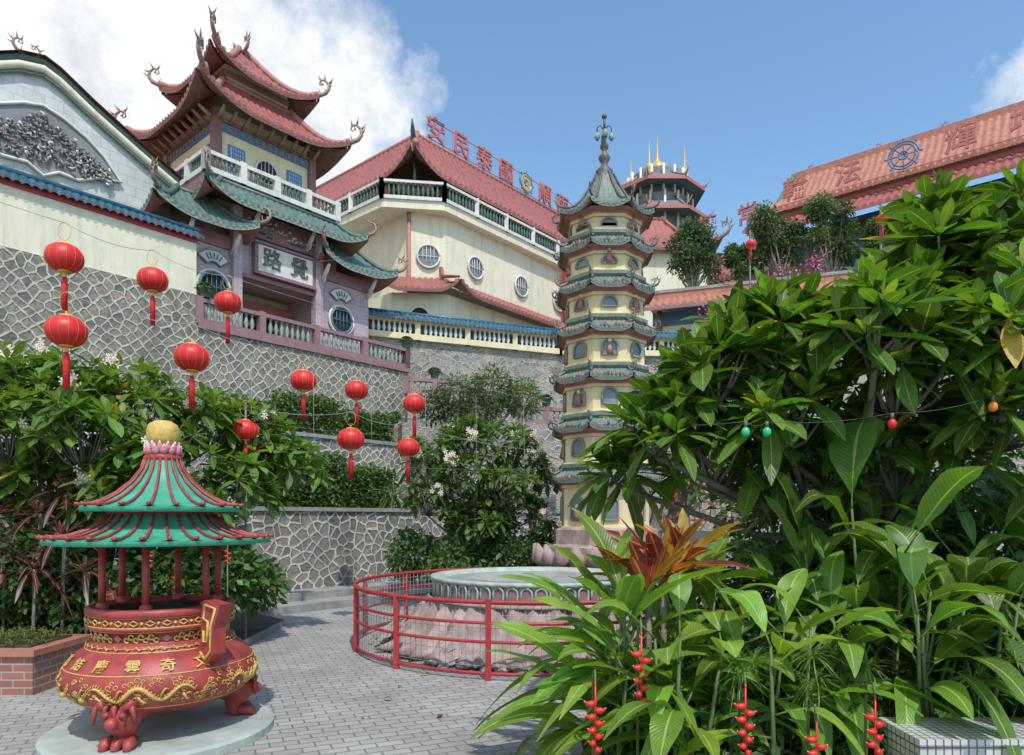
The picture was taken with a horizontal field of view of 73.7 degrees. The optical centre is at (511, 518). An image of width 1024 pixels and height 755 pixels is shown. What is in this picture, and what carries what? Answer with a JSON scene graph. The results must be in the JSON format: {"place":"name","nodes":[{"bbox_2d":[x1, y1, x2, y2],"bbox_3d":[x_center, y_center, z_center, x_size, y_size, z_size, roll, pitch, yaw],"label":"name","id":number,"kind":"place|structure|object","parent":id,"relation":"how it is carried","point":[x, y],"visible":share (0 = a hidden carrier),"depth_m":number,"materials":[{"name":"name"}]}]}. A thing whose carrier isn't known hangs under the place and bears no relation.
{"place":"outdoors","nodes":[
{"label":"outdoors","id":0,"kind":"place"},
{"bbox_2d":[5,613,283,644],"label":"garden bed ground","id":1,"kind":"structure","parent":0,"point":[259,626],"depth_m":10.21,"materials":[{"name":"grey soil"}]},
{"bbox_2d":[0,474,117,633],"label":"purple cordyline","id":2,"kind":"object","parent":1,"relation":"on","point":[52,505],"visible":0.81,"depth_m":7.50,"materials":[{"name":"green plant"}]},
{"bbox_2d":[0,474,291,633],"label":"dark shrub","id":3,"kind":"object","parent":1,"relation":"on","point":[247,560],"visible":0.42,"depth_m":8.12,"materials":[{"name":"green plant"}]},
{"bbox_2d":[0,338,338,590],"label":"plumeria tree","id":4,"kind":"object","parent":1,"relation":"on","point":[35,406],"visible":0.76,"depth_m":8.34,"materials":[{"name":"green plant"}]},
{"bbox_2d":[106,545,230,596],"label":"red ginger flowers","id":5,"kind":"object","parent":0,"point":[226,556],"visible":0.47,"depth_m":8.39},
{"bbox_2d":[0,591,773,754],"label":"paved courtyard ground","id":6,"kind":"structure","parent":0,"point":[324,701],"depth_m":6.27,"materials":[{"name":"stone"}]},
{"bbox_2d":[0,625,90,695],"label":"brick planter","id":7,"kind":"object","parent":6,"relation":"on","point":[31,663],"visible":1,"depth_m":6.70,"materials":[{"name":"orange brick"}]},
{"bbox_2d":[35,420,273,754],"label":"temple incense burner","id":8,"kind":"object","parent":6,"relation":"on","point":[146,673],"visible":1,"depth_m":4.99,"materials":[{"name":"metal"}]},
{"bbox_2d":[245,402,246,638],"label":"wire posts","id":9,"kind":"object","parent":6,"relation":"on","point":[245,545],"visible":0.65,"depth_m":9.09,"materials":[{"name":"grey metal"}]},
{"bbox_2d":[0,202,559,498],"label":"lantern wires","id":10,"kind":"object","parent":9,"relation":"attached to","point":[290,353],"visible":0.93,"depth_m":10.62,"materials":[{"name":"metal"}]},
{"bbox_2d":[43,222,84,311],"bbox_3d":[-5.310,-2.990,8.100,0.425,1.062,0.414,0,0,0],"label":"red lantern","id":11,"kind":"object","parent":10,"relation":"hanging from","point":[64,258],"visible":1,"depth_m":8.01,"materials":[{"name":"fabric"}]},
{"bbox_2d":[43,292,88,389],"bbox_3d":[-4.830,-1.930,7.400,0.425,1.062,0.414,0,0,0],"label":"red lantern","id":12,"kind":"object","parent":10,"relation":"hanging from","point":[66,332],"visible":1,"depth_m":7.30,"materials":[{"name":"fabric"}]},
{"bbox_2d":[136,249,168,325],"bbox_3d":[-5.000,-3.221,9.500,0.415,1.053,0.405,0,0,0],"label":"red lantern","id":13,"kind":"object","parent":10,"relation":"hanging from","point":[152,280],"visible":1,"depth_m":9.40,"materials":[{"name":"fabric"}]},
{"bbox_2d":[173,323,210,408],"bbox_3d":[-3.940,-1.880,8.400,0.425,1.062,0.414,0,0,0],"label":"red lantern","id":14,"kind":"object","parent":10,"relation":"hanging from","point":[191,357],"visible":1,"depth_m":8.29,"materials":[{"name":"fabric"}]},
{"bbox_2d":[213,275,241,343],"bbox_3d":[-4.370,-3.221,10.500,0.415,1.053,0.405,0,0,0],"label":"red lantern","id":15,"kind":"object","parent":10,"relation":"hanging from","point":[227,302],"visible":1,"depth_m":10.40,"materials":[{"name":"fabric"}]},
{"bbox_2d":[232,400,258,473],"bbox_3d":[-3.550,-1.086,9.100,0.344,0.986,0.336,0,0,0],"label":"red lantern","id":16,"kind":"object","parent":10,"relation":"hanging from","point":[246,430],"visible":0.92,"depth_m":9.00,"materials":[{"name":"fabric"}]},
{"bbox_2d":[290,354,316,419],"bbox_3d":[-3.360,-2.120,11.000,0.425,1.062,0.414,0,0,0],"label":"red lantern","id":17,"kind":"object","parent":10,"relation":"hanging from","point":[303,380],"visible":1,"depth_m":10.89,"materials":[{"name":"fabric"}]},
{"bbox_2d":[337,411,364,479],"bbox_3d":[-2.480,-1.120,10.500,0.425,1.062,0.414,0,0,0],"label":"red lantern","id":18,"kind":"object","parent":10,"relation":"hanging from","point":[350,439],"visible":1,"depth_m":10.38,"materials":[{"name":"fabric"}]},
{"bbox_2d":[345,366,367,425],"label":"red lantern","id":19,"kind":"object","parent":10,"relation":"hanging from","point":[356,390],"visible":0.99,"depth_m":12.18,"materials":[{"name":"fabric"}]},
{"bbox_2d":[397,424,419,481],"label":"red lantern","id":20,"kind":"object","parent":10,"relation":"hanging from","point":[408,447],"visible":1,"depth_m":12.19,"materials":[{"name":"fabric"}]},
{"bbox_2d":[403,380,425,438],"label":"red lantern","id":21,"kind":"object","parent":10,"relation":"hanging from","point":[414,403],"visible":1,"depth_m":12.19,"materials":[{"name":"fabric"}]},
{"bbox_2d":[31,506,561,619],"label":"stone wall","id":22,"kind":"structure","parent":6,"relation":"on","point":[312,547],"depth_m":14.31,"materials":[{"name":"stone"}]},
{"bbox_2d":[235,578,431,615],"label":"stone steps","id":23,"kind":"structure","parent":6,"relation":"on","point":[313,599],"depth_m":13.15,"materials":[{"name":"stone"}]},
{"bbox_2d":[383,485,553,592],"bbox_3d":[-0.652,0.471,13.305,3.697,2.433,2.363,0,0,0],"label":"understory shrub","id":24,"kind":"object","parent":6,"relation":"on","point":[462,552],"visible":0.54,"depth_m":12.91,"materials":[{"name":"green plant"}]},
{"bbox_2d":[393,412,561,564],"bbox_3d":[-0.625,-0.178,13.432,3.260,3.786,2.600,0,0,15],"label":"plumeria tree","id":25,"kind":"object","parent":6,"relation":"on","point":[448,455],"visible":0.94,"depth_m":12.95,"materials":[{"name":"green plant"}]},
{"bbox_2d":[369,567,653,672],"bbox_3d":[0.349,1.279,9.599,4.588,0.999,4.572,0,0,0],"label":"lotus fountain basin","id":26,"kind":"object","parent":6,"relation":"on","point":[480,583],"visible":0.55,"depth_m":8.24,"materials":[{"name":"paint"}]},
{"bbox_2d":[353,566,725,680],"bbox_3d":[0.350,1.275,9.602,5.052,0.850,5.056,0,0,0],"label":"red ring fence","id":27,"kind":"object","parent":6,"relation":"on","point":[366,606],"visible":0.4,"depth_m":7.61,"materials":[{"name":"metal"}]},
{"bbox_2d":[531,113,685,614],"bbox_3d":[1.690,-2.865,12.500,2.772,9.130,2.772,0,0,0],"label":"seven tier pagoda","id":28,"kind":"object","parent":6,"relation":"on","point":[604,337],"visible":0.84,"depth_m":11.89,"materials":[{"name":"yellow paint"}]},
{"bbox_2d":[368,336,1023,521],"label":"terrace stone wall","id":29,"kind":"structure","parent":6,"relation":"on","point":[446,359],"depth_m":29.72,"materials":[{"name":"stone"}]},
{"bbox_2d":[342,178,555,251],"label":"walls","id":30,"kind":"structure","parent":29,"relation":"on","point":[410,187],"depth_m":36.42,"materials":[{"name":"beige paint"}]},
{"bbox_2d":[316,118,567,244],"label":"red tile roof","id":31,"kind":"structure","parent":30,"relation":"on","point":[415,155],"depth_m":39.99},
{"bbox_2d":[426,116,572,212],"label":"sign rails and wheel","id":32,"kind":"object","parent":31,"relation":"on","point":[525,181],"visible":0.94,"depth_m":44.01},
{"bbox_2d":[427,116,444,144],"bbox_3d":[-4.245,-21.816,38.278,0.100,1.325,1.246,0,0,40],"label":"character","id":33,"kind":"object","parent":32,"relation":"attached to","point":[433,127],"visible":1,"depth_m":38.18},
{"bbox_2d":[453,130,468,158],"bbox_3d":[-2.957,-21.768,39.793,0.100,1.264,1.232,0,0,40],"label":"character","id":34,"kind":"object","parent":32,"relation":"attached to","point":[460,144],"visible":1,"depth_m":39.74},
{"bbox_2d":[477,145,492,170],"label":"character","id":35,"kind":"object","parent":32,"relation":"attached to","point":[483,152],"visible":1,"depth_m":41.24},
{"bbox_2d":[499,157,512,184],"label":"character","id":36,"kind":"object","parent":32,"relation":"attached to","point":[506,168],"visible":1,"depth_m":42.79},
{"bbox_2d":[538,182,551,206],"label":"character","id":37,"kind":"object","parent":32,"relation":"attached to","point":[543,191],"visible":1,"depth_m":45.84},
{"bbox_2d":[557,193,568,211],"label":"character","id":38,"kind":"object","parent":32,"relation":"attached to","point":[563,203],"visible":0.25,"depth_m":47.31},
{"bbox_2d":[340,198,566,328],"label":"walls","id":39,"kind":"structure","parent":29,"relation":"on","point":[506,258],"depth_m":34.41,"materials":[{"name":"beige paint"}]},
{"bbox_2d":[320,177,565,256],"bbox_3d":[-1.861,-15.725,36.259,15.496,0.950,5.366,0,0,-23],"label":"balcony balustrade","id":40,"kind":"object","parent":39,"relation":"on","point":[351,203],"visible":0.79,"depth_m":33.90,"materials":[{"name":"white paint"}]},
{"bbox_2d":[388,266,563,326],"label":"skirt roof","id":41,"kind":"structure","parent":39,"relation":"attached to","point":[424,284],"depth_m":32.90,"materials":[{"name":"red tile"}]},
{"bbox_2d":[409,244,562,319],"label":"windows","id":42,"kind":"structure","parent":39,"relation":"attached to","point":[429,256],"depth_m":34.70,"materials":[{"name":"white paint"}]},
{"bbox_2d":[368,315,843,360],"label":"baluster wall","id":43,"kind":"structure","parent":29,"relation":"on","point":[399,328],"depth_m":29.06,"materials":[{"name":"yellow paint"}]},
{"bbox_2d":[368,307,690,338],"bbox_3d":[4.914,-8.266,30.198,22.320,0.444,1.964,0,0,-11],"label":"tile coping","id":44,"kind":"object","parent":43,"relation":"on","point":[411,316],"visible":0.43,"depth_m":28.83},
{"bbox_2d":[568,209,734,330],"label":"red roof hall building","id":45,"kind":"structure","parent":29,"relation":"on","point":[662,227],"depth_m":46.25,"materials":[{"name":"beige paint"}]},
{"bbox_2d":[699,214,716,236],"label":"character","id":46,"kind":"object","parent":45,"relation":"attached to","point":[710,216],"visible":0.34,"depth_m":48.17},
{"bbox_2d":[707,247,772,284],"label":"wing","id":47,"kind":"structure","parent":29,"relation":"on","point":[726,276],"depth_m":49.85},
{"bbox_2d":[749,201,881,404],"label":"lantern poles","id":48,"kind":"object","parent":29,"relation":"attached to","point":[880,227],"visible":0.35,"depth_m":21.11,"materials":[{"name":"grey metal"}]},
{"bbox_2d":[745,233,756,260],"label":"red lantern","id":49,"kind":"object","parent":48,"relation":"hanging from","point":[750,244],"visible":1,"depth_m":24.92,"materials":[{"name":"fabric"}]},
{"bbox_2d":[875,212,888,235],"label":"red lantern","id":50,"kind":"object","parent":48,"relation":"hanging from","point":[878,218],"visible":0.45,"depth_m":20.97,"materials":[{"name":"fabric"}]},
{"bbox_2d":[648,394,754,538],"bbox_3d":[4.509,-1.279,15.620,4.420,6.009,2.471,0,0,-12],"label":"plumeria tree","id":51,"kind":"object","parent":6,"relation":"on","point":[672,513],"visible":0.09,"depth_m":15.09,"materials":[{"name":"green plant"}]},
{"bbox_2d":[657,522,1003,590],"bbox_3d":[9.200,0.925,21.500,13.600,1.550,11.000,0,0,0],"label":"stone stairway","id":52,"kind":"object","parent":6,"relation":"on","point":[706,529],"visible":0.02,"depth_m":18.80,"materials":[{"name":"grey concrete"}]},
{"bbox_2d":[648,244,838,517],"bbox_3d":[7.274,-4.328,21.087,5.130,8.901,10.380,0,0,26],"label":"bougainvillea bush","id":53,"kind":"object","parent":52,"relation":"on","point":[819,266],"visible":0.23,"depth_m":21.88,"materials":[{"name":"pink plant"}]},
{"bbox_2d":[877,717,1023,754],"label":"mosaic tile bench","id":54,"kind":"object","parent":6,"relation":"on","point":[944,736],"visible":0.71,"depth_m":3.81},
{"bbox_2d":[403,376,564,480],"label":"stair balustrades","id":55,"kind":"object","parent":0,"point":[548,442],"visible":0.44,"depth_m":23.98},
{"bbox_2d":[427,367,442,378],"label":"potted plant","id":56,"kind":"object","parent":55,"relation":"on","point":[434,372],"visible":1,"depth_m":25.48,"materials":[{"name":"green plant"}]},
{"bbox_2d":[0,0,1023,252],"label":"sky","id":57,"kind":"structure","parent":0,"point":[755,93],"materials":[{"name":"blue"}]},
{"bbox_2d":[667,475,747,523],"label":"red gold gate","id":58,"kind":"structure","parent":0,"point":[678,512],"depth_m":20.48,"materials":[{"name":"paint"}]},
{"bbox_2d":[707,253,769,284],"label":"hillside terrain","id":59,"kind":"structure","parent":0,"point":[765,268],"depth_m":109.54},
{"bbox_2d":[621,135,714,228],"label":"hilltop octagonal pavilion","id":60,"kind":"structure","parent":59,"relation":"on","point":[679,191],"depth_m":119.92,"materials":[{"name":"white paint"}]},
{"bbox_2d":[643,269,864,346],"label":"terrace hall building","id":61,"kind":"structure","parent":0,"point":[670,309],"depth_m":34.54,"materials":[{"name":"tile"}]},
{"bbox_2d":[662,214,725,287],"bbox_3d":[9.525,-13.776,35.725,3.392,4.252,2.276,0,0,0],"label":"terrace tree","id":62,"kind":"object","parent":61,"relation":"on","point":[693,241],"visible":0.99,"depth_m":35.50,"materials":[{"name":"green plant"}]},
{"bbox_2d":[720,242,764,281],"bbox_3d":[11.783,-12.980,34.842,2.237,2.655,1.578,0,0,22],"label":"terrace tree","id":63,"kind":"object","parent":61,"relation":"on","point":[737,259],"visible":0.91,"depth_m":34.53,"materials":[{"name":"green plant"}]},
{"bbox_2d":[745,199,808,277],"bbox_3d":[13.385,-13.787,34.343,3.302,4.268,1.947,0,0,0],"label":"terrace tree","id":64,"kind":"object","parent":61,"relation":"on","point":[771,235],"visible":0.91,"depth_m":34.08,"materials":[{"name":"green plant"}]},
{"bbox_2d":[799,189,862,271],"bbox_3d":[15.692,-13.809,33.433,3.279,4.333,1.948,0,0,-10],"label":"terrace tree","id":65,"kind":"object","parent":61,"relation":"on","point":[833,236],"visible":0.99,"depth_m":33.23,"materials":[{"name":"green plant"}]},
{"bbox_2d":[860,216,902,256],"bbox_3d":[17.708,-13.059,32.827,1.943,2.815,1.808,0,0,0],"label":"terrace tree","id":66,"kind":"object","parent":61,"relation":"on","point":[871,226],"visible":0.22,"depth_m":32.44,"materials":[{"name":"green plant"}]},
{"bbox_2d":[578,598,1020,754],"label":"planting bed ground","id":67,"kind":"structure","parent":0,"point":[582,747],"depth_m":4.91,"materials":[{"name":"brown soil"}]},
{"bbox_2d":[469,542,631,754],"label":"heliconia plants","id":68,"kind":"object","parent":67,"relation":"on","point":[529,704],"visible":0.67,"depth_m":4.33,"materials":[{"name":"green plant"}]},
{"bbox_2d":[534,508,783,754],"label":"heliconia plants","id":69,"kind":"object","parent":67,"relation":"on","point":[627,591],"visible":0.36,"depth_m":4.46,"materials":[{"name":"green plant"}]},
{"bbox_2d":[578,508,756,693],"bbox_3d":[1.008,0.786,4.490,1.173,1.728,1.177,0,0,0],"label":"orange cordyline","id":70,"kind":"object","parent":67,"relation":"on","point":[658,557],"visible":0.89,"depth_m":4.49,"materials":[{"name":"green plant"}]},
{"bbox_2d":[535,558,923,754],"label":"heliconia plants","id":71,"kind":"object","parent":67,"relation":"on","point":[664,723],"visible":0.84,"depth_m":4.03,"materials":[{"name":"green plant"}]},
{"bbox_2d":[567,158,1023,653],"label":"plumeria tree","id":72,"kind":"object","parent":67,"relation":"on","point":[923,298],"visible":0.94,"depth_m":5.01,"materials":[{"name":"green plant"}]},
{"bbox_2d":[652,387,1020,436],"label":"string light bulbs","id":73,"kind":"object","parent":72,"relation":"attached to","point":[892,421],"visible":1,"depth_m":4.44,"materials":[{"name":"black plastic"}]},
{"bbox_2d":[582,613,1023,754],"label":"feathery grass","id":74,"kind":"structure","parent":67,"relation":"on","point":[980,668],"depth_m":4.17,"materials":[{"name":"green plant"}]},
{"bbox_2d":[587,376,1023,754],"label":"understory shrub","id":75,"kind":"object","parent":67,"relation":"on","point":[767,547],"visible":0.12,"depth_m":4.94,"materials":[{"name":"green plant"}]},
{"bbox_2d":[691,494,1023,754],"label":"heliconia plants","id":76,"kind":"object","parent":67,"relation":"on","point":[822,589],"visible":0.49,"depth_m":4.33,"materials":[{"name":"green plant"}]},
{"bbox_2d":[696,417,1023,676],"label":"banana plants","id":77,"kind":"object","parent":67,"relation":"on","point":[850,455],"visible":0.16,"depth_m":5.06,"materials":[{"name":"green plant"}]},
{"bbox_2d":[815,465,1023,754],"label":"banana plants","id":78,"kind":"object","parent":67,"relation":"on","point":[977,573],"visible":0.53,"depth_m":4.32,"materials":[{"name":"green plant"}]},
{"bbox_2d":[775,174,1016,275],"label":"walls and columns","id":79,"kind":"structure","parent":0,"point":[863,219],"depth_m":43.15,"materials":[{"name":"paint"}]},
{"bbox_2d":[742,100,1023,233],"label":"orange tile roof","id":80,"kind":"structure","parent":79,"relation":"on","point":[994,126],"depth_m":41.64,"materials":[{"name":"tile"}]},
{"bbox_2d":[738,201,757,225],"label":"character","id":81,"kind":"object","parent":80,"relation":"attached to","point":[741,212],"visible":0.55,"depth_m":46.50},
{"bbox_2d":[783,174,807,201],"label":"character","id":82,"kind":"object","parent":80,"relation":"attached to","point":[788,183],"visible":1,"depth_m":44.48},
{"bbox_2d":[835,158,860,186],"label":"character","id":83,"kind":"object","parent":80,"relation":"attached to","point":[849,172],"visible":1,"depth_m":42.28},
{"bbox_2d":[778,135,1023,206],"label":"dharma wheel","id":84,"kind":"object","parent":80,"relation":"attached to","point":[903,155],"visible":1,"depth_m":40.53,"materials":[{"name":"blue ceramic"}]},
{"bbox_2d":[945,120,976,154],"bbox_3d":[25.336,-21.515,38.559,1.528,1.508,0.120,0,0,40],"label":"character","id":85,"kind":"object","parent":80,"relation":"attached to","point":[966,131],"visible":1,"depth_m":38.48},
{"bbox_2d":[1010,106,1023,131],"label":"character","id":86,"kind":"object","parent":80,"relation":"attached to","point":[1016,114],"visible":1,"depth_m":36.86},
{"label":"planting terrace ground","id":87,"kind":"structure","parent":0,"visible":0},
{"bbox_2d":[0,245,407,441],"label":"stone retaining wall","id":88,"kind":"structure","parent":87,"relation":"on","point":[25,313],"depth_m":19.58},
{"bbox_2d":[0,69,184,221],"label":"gable wall","id":89,"kind":"structure","parent":88,"relation":"on","point":[135,186],"depth_m":20.90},
{"bbox_2d":[0,101,122,186],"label":"gable relief","id":90,"kind":"object","parent":89,"relation":"attached to","point":[42,140],"visible":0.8,"depth_m":20.00},
{"bbox_2d":[0,49,182,187],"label":"roof","id":91,"kind":"structure","parent":89,"relation":"on","point":[92,109],"depth_m":20.66,"materials":[{"name":"beige paint"}]},
{"bbox_2d":[7,30,43,56],"bbox_3d":[-13.932,-13.544,19.578,0.137,0.634,0.913,0,0,39],"label":"ridge ornament","id":92,"kind":"object","parent":91,"relation":"on","point":[14,44],"visible":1,"depth_m":19.44,"materials":[{"name":"ceramic"}]},
{"bbox_2d":[0,177,197,293],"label":"wall","id":93,"kind":"structure","parent":88,"relation":"on","point":[25,231],"depth_m":18.38,"materials":[{"name":"beige paint"}]},
{"bbox_2d":[0,164,203,238],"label":"tile coping","id":94,"kind":"object","parent":93,"relation":"on","point":[27,179],"visible":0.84,"depth_m":18.39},
{"bbox_2d":[108,4,409,353],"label":"chinese gate tower","id":95,"kind":"structure","parent":88,"relation":"on","point":[241,147],"depth_m":23.91,"materials":[{"name":"tile"}]},
{"bbox_2d":[195,295,411,373],"bbox_3d":[-8.210,-6.185,24.848,4.080,0.970,8.406,0,0,40],"label":"terrace balustrade","id":96,"kind":"object","parent":88,"relation":"on","point":[397,363],"visible":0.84,"depth_m":23.15,"materials":[{"name":"pink paint"}]},
{"bbox_2d":[193,282,216,298],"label":"potted plant","id":97,"kind":"object","parent":96,"relation":"on","point":[205,289],"visible":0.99,"depth_m":20.52,"materials":[{"name":"green plant"}]},
{"bbox_2d":[397,336,415,347],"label":"potted plant","id":98,"kind":"object","parent":96,"relation":"on","point":[406,341],"visible":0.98,"depth_m":26.58,"materials":[{"name":"green plant"}]},
{"bbox_2d":[172,387,275,425],"bbox_3d":[-7.729,-2.717,18.464,1.298,1.427,2.669,0,0,41],"label":"clipped hedge","id":99,"kind":"object","parent":87,"relation":"on","point":[237,399],"visible":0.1,"depth_m":18.46,"materials":[{"name":"green plant"}]},
{"bbox_2d":[0,411,493,508],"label":"stone wall","id":100,"kind":"structure","parent":87,"relation":"on","point":[378,453],"depth_m":19.83,"materials":[{"name":"grey concrete"}]},
{"bbox_2d":[239,457,305,506],"bbox_3d":[-5.904,-0.819,16.627,1.303,1.635,1.462,0,0,40],"label":"clipped hedge","id":101,"kind":"object","parent":87,"relation":"on","point":[290,499],"visible":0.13,"depth_m":16.59,"materials":[{"name":"green plant"}]},
{"bbox_2d":[265,388,345,435],"bbox_3d":[-6.103,-2.901,20.368,1.297,1.742,2.255,0,0,40],"label":"clipped hedge","id":102,"kind":"object","parent":87,"relation":"on","point":[322,421],"visible":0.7,"depth_m":20.07,"materials":[{"name":"green plant"}]},
{"bbox_2d":[295,451,353,507],"bbox_3d":[-5.009,-0.875,17.677,1.350,1.863,1.534,0,0,38],"label":"clipped hedge","id":103,"kind":"object","parent":87,"relation":"on","point":[328,496],"visible":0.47,"depth_m":17.47,"materials":[{"name":"green plant"}]},
{"bbox_2d":[337,407,397,442],"bbox_3d":[-4.760,-2.783,21.969,1.311,1.489,2.039,0,0,41],"label":"clipped hedge","id":104,"kind":"object","parent":87,"relation":"on","point":[379,429],"visible":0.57,"depth_m":21.73,"materials":[{"name":"green plant"}]},
{"bbox_2d":[340,462,398,507],"bbox_3d":[-4.025,-0.733,18.817,1.320,1.623,1.734,0,0,38],"label":"clipped hedge","id":105,"kind":"object","parent":87,"relation":"on","point":[362,495],"visible":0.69,"depth_m":18.41,"materials":[{"name":"green plant"}]},
{"bbox_2d":[369,457,466,508],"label":"dracaena plants","id":106,"kind":"object","parent":87,"relation":"on","point":[398,502],"visible":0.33,"depth_m":17.37,"materials":[{"name":"green plant"}]},
{"bbox_2d":[398,422,561,510],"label":"stair landing stone wall","id":107,"kind":"structure","parent":87,"relation":"on","point":[553,499],"depth_m":25.25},
{"bbox_2d":[389,411,402,422],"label":"potted plant","id":108,"kind":"object","parent":107,"relation":"on","point":[397,417],"visible":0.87,"depth_m":24.89,"materials":[{"name":"green plant"}]},
{"bbox_2d":[538,394,554,405],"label":"potted plant","id":109,"kind":"object","parent":107,"relation":"on","point":[546,398],"visible":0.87,"depth_m":23.87,"materials":[{"name":"green plant"}]},
{"bbox_2d":[416,361,545,448],"bbox_3d":[-0.936,-3.309,20.042,3.984,2.628,2.188,0,0,0],"label":"garden tree","id":110,"kind":"object","parent":87,"relation":"on","point":[471,403],"visible":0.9,"depth_m":19.92,"materials":[{"name":"green plant"}]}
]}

